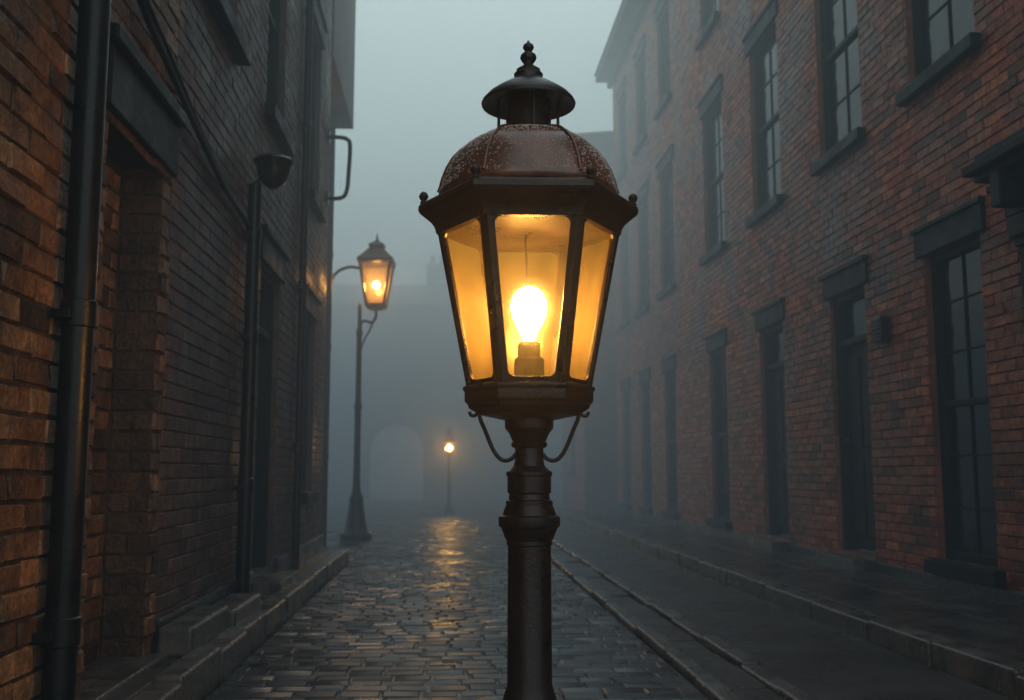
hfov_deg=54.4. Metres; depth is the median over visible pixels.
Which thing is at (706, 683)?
gutter kerb
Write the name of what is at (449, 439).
street lamp
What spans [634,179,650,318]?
window
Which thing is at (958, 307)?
window
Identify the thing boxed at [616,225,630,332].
window
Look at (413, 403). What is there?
archway building
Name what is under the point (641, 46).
window
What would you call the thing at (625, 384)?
window
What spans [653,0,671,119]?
window
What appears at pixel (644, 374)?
window
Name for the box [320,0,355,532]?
jettied house
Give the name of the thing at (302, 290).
drainpipe
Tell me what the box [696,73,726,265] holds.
window
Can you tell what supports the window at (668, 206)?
in the brick building at (814, 186)
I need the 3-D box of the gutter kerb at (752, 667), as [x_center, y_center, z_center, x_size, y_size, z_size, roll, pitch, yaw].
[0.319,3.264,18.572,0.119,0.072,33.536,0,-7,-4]
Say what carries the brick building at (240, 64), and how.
on the ground
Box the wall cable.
[137,0,251,230]
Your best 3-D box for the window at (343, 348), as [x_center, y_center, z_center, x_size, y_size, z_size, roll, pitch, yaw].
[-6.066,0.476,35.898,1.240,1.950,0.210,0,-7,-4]
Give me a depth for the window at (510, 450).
35.98 m
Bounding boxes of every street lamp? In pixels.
[332,233,395,541]
[418,40,637,699]
[443,426,454,513]
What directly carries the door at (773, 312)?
in the brick building at (814, 186)
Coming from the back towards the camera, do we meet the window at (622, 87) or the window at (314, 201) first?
the window at (622, 87)
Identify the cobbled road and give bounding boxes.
[205,499,709,699]
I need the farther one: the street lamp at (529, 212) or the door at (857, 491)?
the door at (857, 491)
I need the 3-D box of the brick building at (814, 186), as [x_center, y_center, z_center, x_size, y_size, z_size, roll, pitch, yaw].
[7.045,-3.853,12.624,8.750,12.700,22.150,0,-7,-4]
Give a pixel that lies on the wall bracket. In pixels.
(348, 173)
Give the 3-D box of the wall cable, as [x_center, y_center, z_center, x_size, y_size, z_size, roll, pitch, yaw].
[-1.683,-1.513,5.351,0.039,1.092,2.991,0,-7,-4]
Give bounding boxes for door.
[251,224,298,592]
[748,297,790,550]
[817,254,876,571]
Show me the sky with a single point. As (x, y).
(424, 71)
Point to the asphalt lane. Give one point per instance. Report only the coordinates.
(816, 659)
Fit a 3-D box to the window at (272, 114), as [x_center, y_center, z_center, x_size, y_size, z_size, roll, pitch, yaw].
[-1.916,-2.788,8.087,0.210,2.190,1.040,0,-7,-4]
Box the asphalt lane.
[494,500,1011,699]
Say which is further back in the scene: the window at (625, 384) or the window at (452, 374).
the window at (452, 374)
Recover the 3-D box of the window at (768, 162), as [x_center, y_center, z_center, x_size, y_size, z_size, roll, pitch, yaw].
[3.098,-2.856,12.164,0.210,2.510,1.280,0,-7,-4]
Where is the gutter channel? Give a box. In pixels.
[484,500,785,699]
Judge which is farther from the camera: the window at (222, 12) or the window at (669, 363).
the window at (669, 363)
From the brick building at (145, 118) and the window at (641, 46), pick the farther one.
the window at (641, 46)
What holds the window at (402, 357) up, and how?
in the archway building at (413, 403)
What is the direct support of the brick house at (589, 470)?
on the ground
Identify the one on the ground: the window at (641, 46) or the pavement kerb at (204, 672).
the pavement kerb at (204, 672)
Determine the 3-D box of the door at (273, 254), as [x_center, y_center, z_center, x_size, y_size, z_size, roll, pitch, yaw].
[-1.878,0.476,7.717,0.390,2.700,1.110,0,-7,-4]
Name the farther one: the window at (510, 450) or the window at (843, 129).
the window at (510, 450)
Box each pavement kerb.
[130,549,348,699]
[554,508,1023,699]
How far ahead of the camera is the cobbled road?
6.23 m
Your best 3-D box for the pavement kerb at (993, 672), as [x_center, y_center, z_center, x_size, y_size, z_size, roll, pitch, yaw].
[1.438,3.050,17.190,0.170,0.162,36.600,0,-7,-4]
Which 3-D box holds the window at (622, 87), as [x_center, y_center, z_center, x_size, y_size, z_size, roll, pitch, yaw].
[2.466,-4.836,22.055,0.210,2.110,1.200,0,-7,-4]
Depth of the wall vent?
8.63 m
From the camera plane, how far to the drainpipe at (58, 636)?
3.48 m
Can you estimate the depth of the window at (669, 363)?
17.30 m
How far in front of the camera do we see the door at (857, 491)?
9.62 m
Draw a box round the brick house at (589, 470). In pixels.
[562,131,617,510]
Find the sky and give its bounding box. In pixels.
[332,0,621,284]
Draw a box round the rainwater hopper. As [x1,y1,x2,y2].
[253,153,293,188]
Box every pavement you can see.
[106,550,335,699]
[550,496,1023,662]
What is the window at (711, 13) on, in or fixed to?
in the brick building at (814, 186)
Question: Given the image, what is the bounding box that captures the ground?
[250,499,875,656]
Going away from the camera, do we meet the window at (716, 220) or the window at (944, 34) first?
the window at (944, 34)
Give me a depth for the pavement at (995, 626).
7.49 m
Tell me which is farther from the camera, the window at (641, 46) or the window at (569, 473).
the window at (569, 473)
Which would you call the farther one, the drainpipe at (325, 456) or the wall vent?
the drainpipe at (325, 456)
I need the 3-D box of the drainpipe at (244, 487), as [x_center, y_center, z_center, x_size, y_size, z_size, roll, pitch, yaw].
[-1.765,0.267,6.665,0.110,2.820,0.150,0,-7,-4]
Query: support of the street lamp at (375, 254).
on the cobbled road
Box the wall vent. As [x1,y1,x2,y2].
[871,316,890,342]
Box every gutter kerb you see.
[479,499,743,699]
[488,499,817,699]
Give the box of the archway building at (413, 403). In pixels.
[327,255,561,499]
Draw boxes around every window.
[205,0,251,65]
[264,0,294,155]
[301,284,321,503]
[308,0,328,222]
[330,336,356,389]
[385,337,419,390]
[437,409,470,473]
[438,337,465,390]
[505,432,514,473]
[567,416,575,475]
[615,75,627,184]
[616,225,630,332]
[619,377,631,509]
[632,33,646,155]
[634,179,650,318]
[637,366,652,513]
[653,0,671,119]
[655,144,675,300]
[660,353,679,519]
[694,0,719,50]
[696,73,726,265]
[703,327,732,529]
[741,0,784,228]
[809,0,866,175]
[895,0,982,106]
[909,196,1006,586]
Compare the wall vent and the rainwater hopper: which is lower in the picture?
the wall vent
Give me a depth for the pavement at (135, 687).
4.35 m
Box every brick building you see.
[0,0,186,699]
[107,0,332,656]
[594,0,1023,606]
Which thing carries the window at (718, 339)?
in the brick building at (814, 186)
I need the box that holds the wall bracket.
[326,129,351,204]
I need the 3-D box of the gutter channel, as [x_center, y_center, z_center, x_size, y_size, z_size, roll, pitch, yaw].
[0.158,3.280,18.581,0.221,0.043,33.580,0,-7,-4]
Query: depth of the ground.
36.48 m
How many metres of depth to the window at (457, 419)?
35.88 m
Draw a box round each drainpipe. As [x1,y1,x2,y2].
[31,0,110,699]
[234,183,261,592]
[292,0,312,568]
[321,126,335,545]
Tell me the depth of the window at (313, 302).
10.28 m

